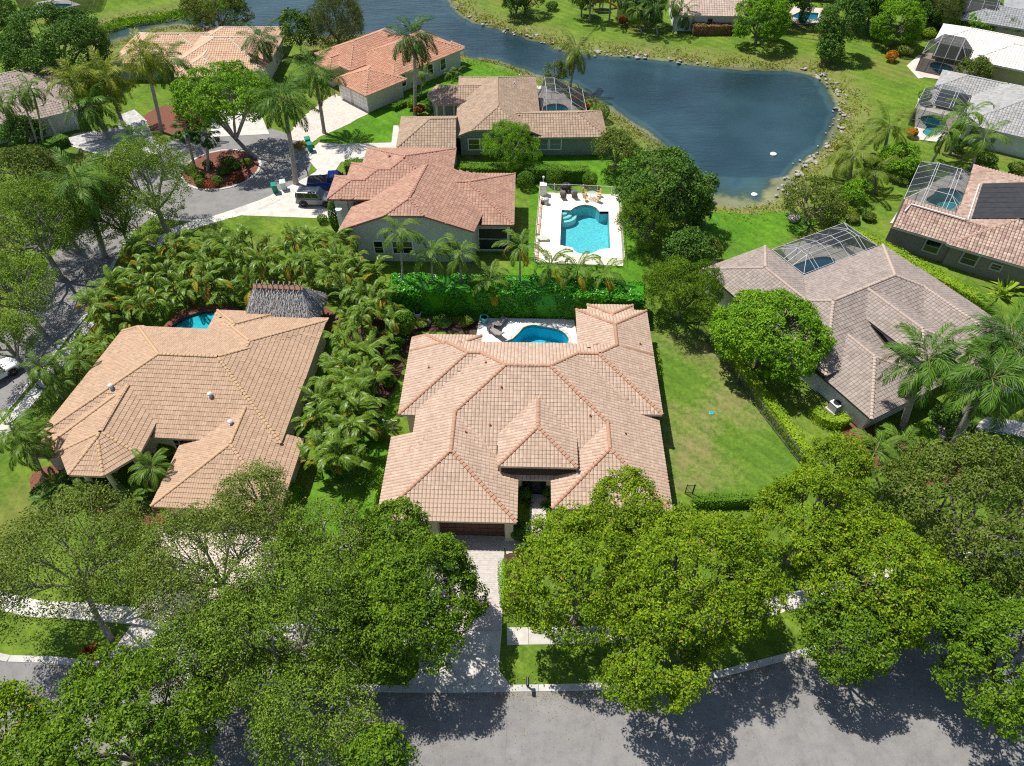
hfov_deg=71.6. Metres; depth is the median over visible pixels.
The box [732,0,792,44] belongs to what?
tree
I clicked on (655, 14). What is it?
palm tree
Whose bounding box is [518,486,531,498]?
shrub
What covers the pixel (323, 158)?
driveway
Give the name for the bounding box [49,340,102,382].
palm tree
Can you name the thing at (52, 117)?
house
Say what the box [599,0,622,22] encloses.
palm tree
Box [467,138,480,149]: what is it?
window
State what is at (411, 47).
palm tree
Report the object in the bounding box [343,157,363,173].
hedge
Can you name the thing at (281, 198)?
kerb
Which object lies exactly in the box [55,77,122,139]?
palm tree
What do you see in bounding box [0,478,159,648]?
tree
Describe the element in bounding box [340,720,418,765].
tree
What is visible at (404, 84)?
window
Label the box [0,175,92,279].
tree
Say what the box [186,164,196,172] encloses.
shrub
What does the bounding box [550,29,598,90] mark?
palm tree
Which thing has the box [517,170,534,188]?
round shrub
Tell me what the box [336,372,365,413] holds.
areca palm
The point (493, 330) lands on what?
sun lounger
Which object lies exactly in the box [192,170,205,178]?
shrub
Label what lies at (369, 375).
areca palm
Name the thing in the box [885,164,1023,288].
solar roof house
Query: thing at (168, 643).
tree
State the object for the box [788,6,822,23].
pool deck
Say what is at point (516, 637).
sidewalk
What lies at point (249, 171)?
mulch bed
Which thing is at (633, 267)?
lawn
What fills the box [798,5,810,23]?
cypress
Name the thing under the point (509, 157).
tree
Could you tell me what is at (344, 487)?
lawn
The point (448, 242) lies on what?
window
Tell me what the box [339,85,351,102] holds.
garage door
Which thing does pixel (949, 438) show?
shrub
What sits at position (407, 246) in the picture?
window
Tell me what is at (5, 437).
palm tree
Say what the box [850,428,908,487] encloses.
palm tree
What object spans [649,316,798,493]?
lawn
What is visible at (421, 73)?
palm tree
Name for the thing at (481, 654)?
driveway
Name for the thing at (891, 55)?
shrub
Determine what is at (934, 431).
shrub
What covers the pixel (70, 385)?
palm tree
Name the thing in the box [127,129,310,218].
road
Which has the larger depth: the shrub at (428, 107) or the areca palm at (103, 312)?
the shrub at (428, 107)
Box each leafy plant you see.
[80,642,96,659]
[522,496,533,507]
[540,499,550,511]
[965,423,980,435]
[982,274,1023,295]
[987,278,1015,302]
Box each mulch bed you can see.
[30,465,164,524]
[143,105,205,133]
[183,150,258,188]
[320,307,340,331]
[346,316,478,434]
[504,546,531,611]
[843,424,962,484]
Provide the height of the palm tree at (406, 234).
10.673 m
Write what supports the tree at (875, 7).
on the ground at (876, 76)
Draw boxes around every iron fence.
[684,484,695,493]
[697,322,802,463]
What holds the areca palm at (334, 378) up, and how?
on the ground at (876, 76)
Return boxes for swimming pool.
[173,311,214,328]
[501,323,571,343]
[541,103,569,110]
[560,205,609,253]
[791,255,837,274]
[792,11,819,20]
[918,114,948,136]
[923,187,963,210]
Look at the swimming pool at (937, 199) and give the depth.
88.28 m
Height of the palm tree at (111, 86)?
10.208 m
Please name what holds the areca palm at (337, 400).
on the ground at (876, 76)
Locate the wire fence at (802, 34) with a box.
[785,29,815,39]
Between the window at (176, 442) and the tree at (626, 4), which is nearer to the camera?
the window at (176, 442)
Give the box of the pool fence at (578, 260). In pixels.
[535,254,622,265]
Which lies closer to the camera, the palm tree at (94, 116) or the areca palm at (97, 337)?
the areca palm at (97, 337)
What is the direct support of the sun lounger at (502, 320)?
on the pool deck at (509, 327)
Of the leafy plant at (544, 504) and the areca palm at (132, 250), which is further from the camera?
the areca palm at (132, 250)
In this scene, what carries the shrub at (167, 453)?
on the ground at (876, 76)
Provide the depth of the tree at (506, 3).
123.79 m
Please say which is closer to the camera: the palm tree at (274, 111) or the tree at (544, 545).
the tree at (544, 545)
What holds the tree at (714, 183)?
on the ground at (876, 76)
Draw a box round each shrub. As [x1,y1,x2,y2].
[29,484,48,498]
[113,308,131,320]
[155,444,175,458]
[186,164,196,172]
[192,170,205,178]
[194,178,205,186]
[202,159,213,167]
[202,179,219,187]
[211,175,222,184]
[217,166,230,174]
[219,155,236,164]
[227,161,240,169]
[229,172,243,181]
[240,158,251,165]
[317,214,326,222]
[327,201,338,232]
[381,374,396,387]
[382,344,400,358]
[387,334,404,346]
[390,308,415,335]
[406,99,413,109]
[413,104,424,114]
[416,318,429,327]
[425,102,433,114]
[433,312,452,327]
[459,313,474,327]
[510,519,530,541]
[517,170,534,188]
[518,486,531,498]
[541,486,550,495]
[545,1,558,9]
[546,167,564,184]
[570,93,583,103]
[580,103,590,110]
[582,171,597,186]
[592,103,609,119]
[618,16,627,25]
[842,206,857,215]
[845,210,859,222]
[861,211,876,220]
[863,434,875,444]
[864,152,879,164]
[873,423,892,438]
[878,440,901,456]
[885,50,898,61]
[893,43,914,54]
[906,128,918,136]
[907,174,923,181]
[913,420,940,441]
[914,162,937,176]
[918,89,932,101]
[922,26,937,37]
[928,403,962,431]
[944,436,964,451]
[948,136,968,149]
[976,151,998,165]
[1007,161,1023,173]
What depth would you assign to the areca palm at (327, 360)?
62.58 m
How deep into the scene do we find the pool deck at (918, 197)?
88.31 m
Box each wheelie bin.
[270,182,277,192]
[279,179,286,189]
[304,136,309,144]
[306,141,312,151]
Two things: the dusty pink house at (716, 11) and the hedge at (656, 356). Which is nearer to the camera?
the hedge at (656, 356)
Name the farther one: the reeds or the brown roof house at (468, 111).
the reeds
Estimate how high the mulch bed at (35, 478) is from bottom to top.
0.120 m
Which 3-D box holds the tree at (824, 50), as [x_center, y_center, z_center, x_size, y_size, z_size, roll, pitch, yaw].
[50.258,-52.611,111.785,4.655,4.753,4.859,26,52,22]
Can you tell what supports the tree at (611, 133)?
on the lawn at (633, 267)
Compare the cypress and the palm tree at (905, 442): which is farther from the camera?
the cypress
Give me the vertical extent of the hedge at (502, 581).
1.058 m
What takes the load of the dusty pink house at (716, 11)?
on the ground at (876, 76)
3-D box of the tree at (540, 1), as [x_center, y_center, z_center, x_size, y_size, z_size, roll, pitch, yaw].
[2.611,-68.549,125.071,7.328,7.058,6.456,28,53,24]
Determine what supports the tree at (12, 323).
on the ground at (876, 76)
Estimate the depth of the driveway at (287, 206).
84.80 m
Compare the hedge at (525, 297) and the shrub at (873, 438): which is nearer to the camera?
the shrub at (873, 438)
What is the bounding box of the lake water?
[95,0,842,208]
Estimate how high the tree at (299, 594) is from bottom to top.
11.247 m
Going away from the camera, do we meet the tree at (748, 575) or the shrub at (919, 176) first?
the tree at (748, 575)
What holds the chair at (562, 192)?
on the pool deck at (552, 211)
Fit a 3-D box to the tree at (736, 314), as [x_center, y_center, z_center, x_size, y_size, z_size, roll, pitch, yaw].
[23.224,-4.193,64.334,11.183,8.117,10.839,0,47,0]
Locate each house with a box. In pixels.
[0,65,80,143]
[32,309,328,521]
[112,26,283,94]
[314,27,464,111]
[326,147,515,261]
[379,303,672,540]
[396,74,605,164]
[669,0,788,30]
[702,244,1023,429]
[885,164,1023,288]
[932,70,1023,157]
[935,23,1023,85]
[961,0,1023,36]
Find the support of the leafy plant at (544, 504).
on the ground at (876, 76)
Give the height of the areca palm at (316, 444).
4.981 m
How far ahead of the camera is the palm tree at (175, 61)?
95.73 m
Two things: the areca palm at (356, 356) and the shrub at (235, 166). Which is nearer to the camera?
the areca palm at (356, 356)
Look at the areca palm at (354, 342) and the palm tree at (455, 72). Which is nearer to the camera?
the areca palm at (354, 342)
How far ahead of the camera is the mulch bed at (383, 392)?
69.59 m
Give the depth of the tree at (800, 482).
47.16 m
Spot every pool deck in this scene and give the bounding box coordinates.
[36,0,80,13]
[163,305,238,327]
[477,318,576,343]
[534,192,622,265]
[537,86,577,110]
[780,232,865,270]
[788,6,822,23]
[890,171,969,223]
[913,63,968,79]
[914,89,962,142]
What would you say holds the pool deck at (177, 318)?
on the ground at (876, 76)
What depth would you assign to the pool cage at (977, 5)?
119.51 m
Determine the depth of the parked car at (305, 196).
84.54 m
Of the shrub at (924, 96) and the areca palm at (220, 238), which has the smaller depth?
the areca palm at (220, 238)
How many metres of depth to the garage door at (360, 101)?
101.76 m
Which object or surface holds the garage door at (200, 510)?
in the turret house at (222, 394)
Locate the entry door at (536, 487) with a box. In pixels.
[522,481,545,493]
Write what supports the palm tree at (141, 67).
on the mulch bed at (168, 117)
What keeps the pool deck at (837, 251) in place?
on the ground at (876, 76)
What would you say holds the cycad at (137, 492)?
on the mulch bed at (35, 478)
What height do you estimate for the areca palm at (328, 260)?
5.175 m
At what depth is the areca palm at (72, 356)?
64.24 m
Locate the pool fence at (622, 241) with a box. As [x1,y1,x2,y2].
[534,184,624,264]
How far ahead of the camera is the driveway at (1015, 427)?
61.95 m
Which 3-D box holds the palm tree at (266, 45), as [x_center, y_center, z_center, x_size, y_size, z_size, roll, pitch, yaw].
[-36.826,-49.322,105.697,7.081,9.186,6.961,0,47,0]
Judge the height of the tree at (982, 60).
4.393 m
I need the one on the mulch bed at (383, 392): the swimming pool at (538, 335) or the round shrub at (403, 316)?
the round shrub at (403, 316)
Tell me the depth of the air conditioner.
62.83 m
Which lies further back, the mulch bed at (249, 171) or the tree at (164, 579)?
the mulch bed at (249, 171)
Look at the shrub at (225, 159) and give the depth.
91.59 m
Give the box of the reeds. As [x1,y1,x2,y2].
[100,0,238,31]
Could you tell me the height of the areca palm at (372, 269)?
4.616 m
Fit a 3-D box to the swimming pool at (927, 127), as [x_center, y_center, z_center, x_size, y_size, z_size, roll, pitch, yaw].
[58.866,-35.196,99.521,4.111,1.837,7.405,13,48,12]
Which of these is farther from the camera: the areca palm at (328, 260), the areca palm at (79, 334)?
the areca palm at (328, 260)
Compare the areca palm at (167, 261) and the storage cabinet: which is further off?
the storage cabinet
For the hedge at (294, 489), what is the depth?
56.18 m
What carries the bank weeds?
on the ground at (876, 76)
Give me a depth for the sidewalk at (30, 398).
64.61 m
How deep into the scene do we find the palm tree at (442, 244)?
67.81 m
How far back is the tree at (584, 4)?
124.16 m
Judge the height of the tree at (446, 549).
10.127 m
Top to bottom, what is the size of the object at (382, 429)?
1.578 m
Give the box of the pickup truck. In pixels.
[306,170,346,188]
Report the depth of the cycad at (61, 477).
56.78 m
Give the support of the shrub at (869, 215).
on the ground at (876, 76)
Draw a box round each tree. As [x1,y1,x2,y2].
[0,0,19,32]
[0,0,112,81]
[0,80,41,142]
[0,91,25,144]
[0,113,47,147]
[0,143,69,217]
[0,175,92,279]
[0,250,61,335]
[0,307,46,381]
[0,406,53,473]
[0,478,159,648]
[0,644,233,765]
[0,676,55,763]
[2,418,56,474]
[8,188,88,251]
[13,73,53,141]
[18,347,66,399]
[31,361,84,399]
[34,146,125,258]
[41,57,107,130]
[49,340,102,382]
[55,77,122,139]
[74,45,140,126]
[76,177,146,245]
[85,135,199,232]
[111,27,174,133]
[113,119,162,166]
[121,491,294,637]
[122,585,289,739]
[128,448,173,491]
[137,40,196,114]
[168,59,275,158]
[170,117,199,166]
[178,0,254,30]
[185,530,401,746]
[192,120,219,170]
[209,456,293,536]
[236,18,286,64]
[239,646,381,765]
[247,67,319,184]
[263,493,383,598]
[278,7,316,54]
[282,45,346,133]
[304,0,365,51]
[329,526,489,688]
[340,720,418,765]
[355,496,432,558]
[376,216,420,280]
[385,14,438,114]
[406,232,451,279]
[407,60,435,96]
[437,233,480,281]
[442,67,456,81]
[451,66,463,79]
[469,259,510,305]
[479,118,542,172]
[491,228,543,281]
[499,500,663,653]
[501,0,530,18]
[515,0,544,13]
[525,247,573,288]
[542,59,567,89]
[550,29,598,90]
[555,250,601,291]
[570,0,597,16]
[579,0,596,21]
[585,464,672,549]
[586,258,627,291]
[590,127,644,172]
[597,603,713,716]
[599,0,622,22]
[602,499,795,664]
[610,144,712,228]
[613,186,672,253]
[620,0,667,23]
[625,1,651,32]
[637,0,673,34]
[642,254,725,323]
[660,224,719,269]
[663,168,719,227]
[664,0,689,33]
[672,4,699,30]
[687,202,716,227]
[698,238,724,265]
[706,287,837,386]
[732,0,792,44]
[747,463,883,582]
[781,174,849,228]
[788,0,826,22]
[790,587,900,687]
[797,507,961,651]
[798,430,874,508]
[814,0,869,55]
[815,33,845,62]
[827,131,882,180]
[829,0,873,26]
[841,178,873,205]
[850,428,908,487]
[853,151,899,197]
[857,0,914,30]
[864,99,917,151]
[866,0,893,25]
[869,0,928,46]
[870,422,928,467]
[870,443,928,505]
[871,429,1023,602]
[875,142,927,178]
[876,321,989,430]
[879,558,1009,673]
[886,435,946,479]
[903,0,946,29]
[922,113,969,163]
[923,0,968,30]
[929,588,1023,744]
[934,333,1023,454]
[939,98,996,154]
[950,292,1023,411]
[953,313,1023,426]
[956,11,996,31]
[956,54,997,78]
[959,120,1011,169]
[1004,14,1019,32]
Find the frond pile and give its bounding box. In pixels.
[293,140,306,149]
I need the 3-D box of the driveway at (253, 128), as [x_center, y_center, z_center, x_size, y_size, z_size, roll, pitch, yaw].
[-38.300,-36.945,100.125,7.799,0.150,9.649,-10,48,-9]
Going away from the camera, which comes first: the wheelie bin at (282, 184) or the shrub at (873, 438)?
the shrub at (873, 438)
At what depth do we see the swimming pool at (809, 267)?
78.83 m
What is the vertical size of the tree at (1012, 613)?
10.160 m
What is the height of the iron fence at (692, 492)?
1.240 m
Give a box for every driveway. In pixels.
[69,110,161,159]
[109,615,202,669]
[139,522,283,625]
[211,109,268,136]
[234,185,335,217]
[291,94,371,141]
[305,125,398,174]
[407,630,509,688]
[422,534,503,629]
[964,417,1023,456]
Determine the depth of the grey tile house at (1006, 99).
95.65 m
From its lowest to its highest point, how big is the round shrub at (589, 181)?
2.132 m
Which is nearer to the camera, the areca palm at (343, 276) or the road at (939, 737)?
the road at (939, 737)
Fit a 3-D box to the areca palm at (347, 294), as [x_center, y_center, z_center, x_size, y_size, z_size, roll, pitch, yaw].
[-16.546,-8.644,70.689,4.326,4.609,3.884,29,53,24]
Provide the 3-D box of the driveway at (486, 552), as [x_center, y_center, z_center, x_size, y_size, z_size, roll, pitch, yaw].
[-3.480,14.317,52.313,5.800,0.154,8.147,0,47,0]
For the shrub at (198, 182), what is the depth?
87.71 m
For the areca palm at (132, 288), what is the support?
on the ground at (876, 76)
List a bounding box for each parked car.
[0,357,20,378]
[295,185,332,207]
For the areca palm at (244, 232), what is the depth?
74.25 m
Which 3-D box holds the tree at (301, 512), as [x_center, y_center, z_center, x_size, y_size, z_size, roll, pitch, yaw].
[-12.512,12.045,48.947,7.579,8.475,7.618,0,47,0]
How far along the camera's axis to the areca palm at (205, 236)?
74.89 m
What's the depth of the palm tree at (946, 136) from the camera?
88.72 m
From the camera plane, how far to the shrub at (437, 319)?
70.48 m
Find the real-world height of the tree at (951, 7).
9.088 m
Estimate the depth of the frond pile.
94.79 m
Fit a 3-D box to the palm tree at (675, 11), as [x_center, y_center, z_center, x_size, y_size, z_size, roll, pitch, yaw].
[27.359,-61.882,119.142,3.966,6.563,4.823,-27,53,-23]
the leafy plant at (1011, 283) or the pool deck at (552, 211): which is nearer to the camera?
the leafy plant at (1011, 283)
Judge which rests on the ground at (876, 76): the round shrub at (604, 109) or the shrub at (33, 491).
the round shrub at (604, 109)
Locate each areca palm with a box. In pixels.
[54,326,97,355]
[59,348,100,377]
[66,289,128,335]
[70,325,109,358]
[79,287,125,322]
[86,264,134,308]
[97,301,149,331]
[102,263,140,293]
[110,277,157,314]
[116,229,160,274]
[119,288,168,326]
[121,252,161,290]
[127,271,178,312]
[145,233,178,260]
[150,266,206,319]
[154,252,180,286]
[165,227,201,267]
[173,248,218,286]
[184,229,221,260]
[189,261,234,304]
[192,238,240,283]
[206,226,246,272]
[209,274,243,307]
[214,264,260,306]
[218,244,254,285]
[224,223,267,267]
[233,244,282,283]
[256,232,291,265]
[265,253,299,284]
[269,223,309,263]
[285,249,324,285]
[291,398,339,449]
[296,224,328,260]
[296,434,344,471]
[298,259,334,294]
[298,375,345,421]
[301,428,360,478]
[305,366,348,400]
[311,227,356,265]
[313,236,357,287]
[313,394,364,429]
[313,404,354,440]
[315,258,355,303]
[317,423,373,478]
[319,346,360,377]
[322,322,356,364]
[323,412,382,462]
[328,273,367,312]
[328,349,362,387]
[330,252,368,289]
[330,305,372,340]
[331,327,383,370]
[335,235,368,277]
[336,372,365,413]
[336,382,386,424]
[340,361,392,411]
[342,355,394,395]
[349,277,393,322]
[350,300,381,341]
[351,255,392,284]
[355,335,403,371]
[362,276,399,311]
[364,305,406,347]
[370,285,404,328]
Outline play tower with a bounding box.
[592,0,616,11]
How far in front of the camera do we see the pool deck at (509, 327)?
70.75 m
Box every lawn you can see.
[298,378,400,541]
[319,60,521,143]
[460,154,648,281]
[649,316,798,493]
[703,212,815,258]
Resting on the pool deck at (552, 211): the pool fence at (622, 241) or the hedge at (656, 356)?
the pool fence at (622, 241)
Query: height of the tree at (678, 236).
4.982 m
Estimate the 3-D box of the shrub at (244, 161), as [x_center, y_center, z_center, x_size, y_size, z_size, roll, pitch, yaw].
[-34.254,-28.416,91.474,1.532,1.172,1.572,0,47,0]
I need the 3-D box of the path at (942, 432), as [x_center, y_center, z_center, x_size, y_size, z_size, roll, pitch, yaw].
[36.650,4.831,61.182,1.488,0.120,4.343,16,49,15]
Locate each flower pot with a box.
[407,303,424,318]
[480,314,487,323]
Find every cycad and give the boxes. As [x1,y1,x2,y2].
[27,481,72,518]
[34,466,71,499]
[63,477,103,511]
[110,477,153,514]
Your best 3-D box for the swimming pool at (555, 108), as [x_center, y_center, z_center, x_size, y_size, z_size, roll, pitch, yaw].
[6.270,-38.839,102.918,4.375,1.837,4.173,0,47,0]
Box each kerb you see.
[0,229,136,419]
[0,597,1023,692]
[140,190,294,221]
[181,149,261,190]
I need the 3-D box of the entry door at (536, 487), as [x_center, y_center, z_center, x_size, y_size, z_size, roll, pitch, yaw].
[1.756,8.094,56.306,1.900,2.400,0.110,1,47,1]
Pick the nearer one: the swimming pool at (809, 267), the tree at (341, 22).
the swimming pool at (809, 267)
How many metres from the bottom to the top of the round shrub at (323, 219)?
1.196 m
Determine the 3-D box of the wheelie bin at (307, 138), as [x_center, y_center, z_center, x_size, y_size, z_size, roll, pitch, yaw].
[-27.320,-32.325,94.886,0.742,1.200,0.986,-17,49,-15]
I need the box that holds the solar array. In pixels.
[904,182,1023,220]
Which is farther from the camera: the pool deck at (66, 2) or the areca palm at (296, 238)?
the pool deck at (66, 2)
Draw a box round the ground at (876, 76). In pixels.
[0,0,1023,687]
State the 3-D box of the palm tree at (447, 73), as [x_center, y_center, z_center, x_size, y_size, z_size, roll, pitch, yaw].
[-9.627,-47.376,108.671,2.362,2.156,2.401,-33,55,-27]
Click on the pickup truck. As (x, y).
(323, 181)
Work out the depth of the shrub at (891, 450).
59.14 m
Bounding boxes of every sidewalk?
[0,321,93,434]
[0,542,1023,644]
[148,170,319,247]
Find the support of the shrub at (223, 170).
on the mulch bed at (249, 171)
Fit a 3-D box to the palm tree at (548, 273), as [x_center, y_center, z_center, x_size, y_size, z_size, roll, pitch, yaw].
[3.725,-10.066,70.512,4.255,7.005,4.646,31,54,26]
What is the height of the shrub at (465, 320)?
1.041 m
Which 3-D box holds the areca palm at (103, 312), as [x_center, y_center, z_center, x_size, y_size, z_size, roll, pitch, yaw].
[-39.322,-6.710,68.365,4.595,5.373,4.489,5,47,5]
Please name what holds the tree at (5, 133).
on the ground at (876, 76)
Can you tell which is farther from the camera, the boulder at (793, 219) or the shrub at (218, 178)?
the shrub at (218, 178)
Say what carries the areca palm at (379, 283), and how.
on the ground at (876, 76)
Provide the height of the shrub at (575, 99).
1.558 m
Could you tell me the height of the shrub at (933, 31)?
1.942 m
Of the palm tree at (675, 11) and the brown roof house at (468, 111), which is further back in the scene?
the palm tree at (675, 11)
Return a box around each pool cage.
[538,77,586,110]
[771,223,877,274]
[895,161,970,216]
[908,84,969,126]
[915,34,972,74]
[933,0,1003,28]
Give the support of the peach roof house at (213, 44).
on the ground at (876, 76)
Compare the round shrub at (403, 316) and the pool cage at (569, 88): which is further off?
the pool cage at (569, 88)
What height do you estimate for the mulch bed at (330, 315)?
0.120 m
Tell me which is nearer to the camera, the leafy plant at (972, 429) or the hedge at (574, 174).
the leafy plant at (972, 429)
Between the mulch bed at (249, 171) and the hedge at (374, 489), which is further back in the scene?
the mulch bed at (249, 171)
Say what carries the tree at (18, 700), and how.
on the ground at (876, 76)
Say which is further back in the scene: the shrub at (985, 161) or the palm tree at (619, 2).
the palm tree at (619, 2)
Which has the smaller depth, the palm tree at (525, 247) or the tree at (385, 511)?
the tree at (385, 511)
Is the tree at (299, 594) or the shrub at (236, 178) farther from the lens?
the shrub at (236, 178)
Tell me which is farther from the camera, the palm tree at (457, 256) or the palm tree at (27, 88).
the palm tree at (27, 88)
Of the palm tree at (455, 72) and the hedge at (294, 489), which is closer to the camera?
the hedge at (294, 489)
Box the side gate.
[383,419,398,428]
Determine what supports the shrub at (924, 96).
on the ground at (876, 76)
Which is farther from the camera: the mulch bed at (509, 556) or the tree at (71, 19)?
the tree at (71, 19)
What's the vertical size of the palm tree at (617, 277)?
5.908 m
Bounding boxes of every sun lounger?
[487,325,504,335]
[492,316,507,326]
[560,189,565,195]
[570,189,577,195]
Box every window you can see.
[172,440,181,448]
[372,240,384,253]
[391,240,414,254]
[402,74,406,86]
[427,63,433,76]
[439,58,446,71]
[441,241,461,254]
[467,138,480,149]
[549,139,561,149]
[921,239,942,254]
[957,252,980,267]
[988,262,1003,271]
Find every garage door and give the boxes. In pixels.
[192,510,244,519]
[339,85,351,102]
[352,91,368,111]
[439,523,503,535]
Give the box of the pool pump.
[541,197,548,204]
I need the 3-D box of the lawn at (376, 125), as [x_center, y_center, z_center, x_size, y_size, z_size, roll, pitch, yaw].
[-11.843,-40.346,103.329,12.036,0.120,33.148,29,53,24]
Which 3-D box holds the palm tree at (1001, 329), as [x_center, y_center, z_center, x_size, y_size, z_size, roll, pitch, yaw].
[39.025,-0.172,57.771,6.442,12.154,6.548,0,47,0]
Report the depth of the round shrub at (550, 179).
87.35 m
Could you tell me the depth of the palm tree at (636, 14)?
118.96 m
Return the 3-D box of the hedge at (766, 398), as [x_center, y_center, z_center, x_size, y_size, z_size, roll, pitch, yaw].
[22.892,2.097,62.701,1.566,1.610,16.644,-13,48,-11]
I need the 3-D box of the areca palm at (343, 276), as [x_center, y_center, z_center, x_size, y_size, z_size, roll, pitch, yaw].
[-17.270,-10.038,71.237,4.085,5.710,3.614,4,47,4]
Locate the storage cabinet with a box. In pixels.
[540,182,546,195]
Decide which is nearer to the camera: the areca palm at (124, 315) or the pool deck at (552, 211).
the areca palm at (124, 315)
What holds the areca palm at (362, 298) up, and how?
on the ground at (876, 76)
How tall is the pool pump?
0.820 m
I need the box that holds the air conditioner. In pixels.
[825,398,843,414]
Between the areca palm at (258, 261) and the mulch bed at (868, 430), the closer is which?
the mulch bed at (868, 430)
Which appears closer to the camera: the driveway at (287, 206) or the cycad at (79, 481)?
the cycad at (79, 481)
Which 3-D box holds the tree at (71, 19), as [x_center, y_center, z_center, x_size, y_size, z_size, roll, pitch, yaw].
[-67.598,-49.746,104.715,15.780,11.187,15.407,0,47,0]
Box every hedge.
[15,133,70,163]
[284,480,302,521]
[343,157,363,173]
[362,467,384,515]
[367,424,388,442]
[386,271,646,320]
[390,90,428,110]
[458,161,589,183]
[497,557,508,609]
[653,348,660,379]
[690,22,732,35]
[690,491,766,509]
[720,341,829,471]
[807,405,851,430]
[831,221,995,312]
[979,427,1023,450]
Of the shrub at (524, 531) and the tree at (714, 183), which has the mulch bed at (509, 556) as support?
the shrub at (524, 531)
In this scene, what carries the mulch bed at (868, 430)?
on the ground at (876, 76)
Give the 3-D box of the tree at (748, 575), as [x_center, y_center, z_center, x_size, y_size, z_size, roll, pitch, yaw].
[11.678,13.074,46.058,11.600,11.297,10.676,0,47,0]
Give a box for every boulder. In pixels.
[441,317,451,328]
[788,213,800,222]
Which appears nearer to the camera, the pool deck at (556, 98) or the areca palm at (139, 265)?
the areca palm at (139, 265)
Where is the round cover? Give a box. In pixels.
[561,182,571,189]
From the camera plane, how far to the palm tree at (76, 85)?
92.45 m
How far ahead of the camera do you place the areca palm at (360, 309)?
65.88 m
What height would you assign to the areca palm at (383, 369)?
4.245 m
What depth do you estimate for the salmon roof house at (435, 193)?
77.24 m
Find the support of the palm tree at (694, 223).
on the ground at (876, 76)
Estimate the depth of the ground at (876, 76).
77.14 m
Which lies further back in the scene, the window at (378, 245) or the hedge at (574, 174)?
the hedge at (574, 174)
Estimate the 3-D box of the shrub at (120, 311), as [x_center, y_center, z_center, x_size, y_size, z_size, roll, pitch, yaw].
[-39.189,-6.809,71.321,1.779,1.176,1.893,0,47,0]
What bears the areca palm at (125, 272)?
on the ground at (876, 76)
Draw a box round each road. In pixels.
[0,196,152,409]
[0,606,1023,765]
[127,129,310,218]
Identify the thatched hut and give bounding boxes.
[246,280,327,318]
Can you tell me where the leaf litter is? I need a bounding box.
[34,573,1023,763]
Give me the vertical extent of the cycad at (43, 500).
2.230 m
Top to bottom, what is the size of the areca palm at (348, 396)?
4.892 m
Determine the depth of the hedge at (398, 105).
102.79 m
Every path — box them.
[504,494,546,553]
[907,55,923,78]
[928,422,946,456]
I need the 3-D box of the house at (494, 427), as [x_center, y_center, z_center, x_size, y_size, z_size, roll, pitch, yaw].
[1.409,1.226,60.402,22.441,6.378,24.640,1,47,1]
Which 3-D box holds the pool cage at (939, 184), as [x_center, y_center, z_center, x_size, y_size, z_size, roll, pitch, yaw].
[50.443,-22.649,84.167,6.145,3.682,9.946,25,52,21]
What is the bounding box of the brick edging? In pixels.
[536,198,542,258]
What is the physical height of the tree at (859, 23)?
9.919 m
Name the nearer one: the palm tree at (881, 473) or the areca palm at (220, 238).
the palm tree at (881, 473)
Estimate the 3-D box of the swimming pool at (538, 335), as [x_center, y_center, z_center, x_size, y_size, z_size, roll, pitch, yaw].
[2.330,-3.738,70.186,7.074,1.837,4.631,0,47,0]
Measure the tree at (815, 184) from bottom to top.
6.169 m
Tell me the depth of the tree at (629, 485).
48.96 m
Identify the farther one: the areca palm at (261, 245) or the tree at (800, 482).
the areca palm at (261, 245)
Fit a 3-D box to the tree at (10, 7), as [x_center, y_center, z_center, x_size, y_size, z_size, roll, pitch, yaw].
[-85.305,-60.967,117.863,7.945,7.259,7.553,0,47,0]
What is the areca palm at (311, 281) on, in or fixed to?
on the ground at (876, 76)
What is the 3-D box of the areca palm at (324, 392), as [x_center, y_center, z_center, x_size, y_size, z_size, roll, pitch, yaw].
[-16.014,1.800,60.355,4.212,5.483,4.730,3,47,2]
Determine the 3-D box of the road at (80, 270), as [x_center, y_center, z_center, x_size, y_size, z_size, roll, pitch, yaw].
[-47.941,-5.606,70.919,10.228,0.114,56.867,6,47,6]
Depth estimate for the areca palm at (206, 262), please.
72.50 m
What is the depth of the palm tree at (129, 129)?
88.61 m
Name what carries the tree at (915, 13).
on the ground at (876, 76)
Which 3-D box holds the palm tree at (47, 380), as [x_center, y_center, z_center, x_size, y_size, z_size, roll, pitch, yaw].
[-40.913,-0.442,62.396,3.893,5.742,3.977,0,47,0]
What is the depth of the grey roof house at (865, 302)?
66.05 m
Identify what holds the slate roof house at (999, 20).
on the ground at (876, 76)
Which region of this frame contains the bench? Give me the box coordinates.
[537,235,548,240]
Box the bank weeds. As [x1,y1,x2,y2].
[87,0,873,223]
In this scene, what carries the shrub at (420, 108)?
on the ground at (876, 76)
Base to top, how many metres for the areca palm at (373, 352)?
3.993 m
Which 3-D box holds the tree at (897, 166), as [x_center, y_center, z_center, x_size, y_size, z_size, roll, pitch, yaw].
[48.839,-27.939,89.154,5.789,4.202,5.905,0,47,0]
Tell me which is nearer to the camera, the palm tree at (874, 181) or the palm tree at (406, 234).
the palm tree at (406, 234)
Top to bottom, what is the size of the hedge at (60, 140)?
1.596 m
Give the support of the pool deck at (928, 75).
on the ground at (876, 76)
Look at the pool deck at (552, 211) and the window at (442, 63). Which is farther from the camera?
the window at (442, 63)
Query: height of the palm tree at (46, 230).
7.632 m
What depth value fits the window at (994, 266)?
74.91 m

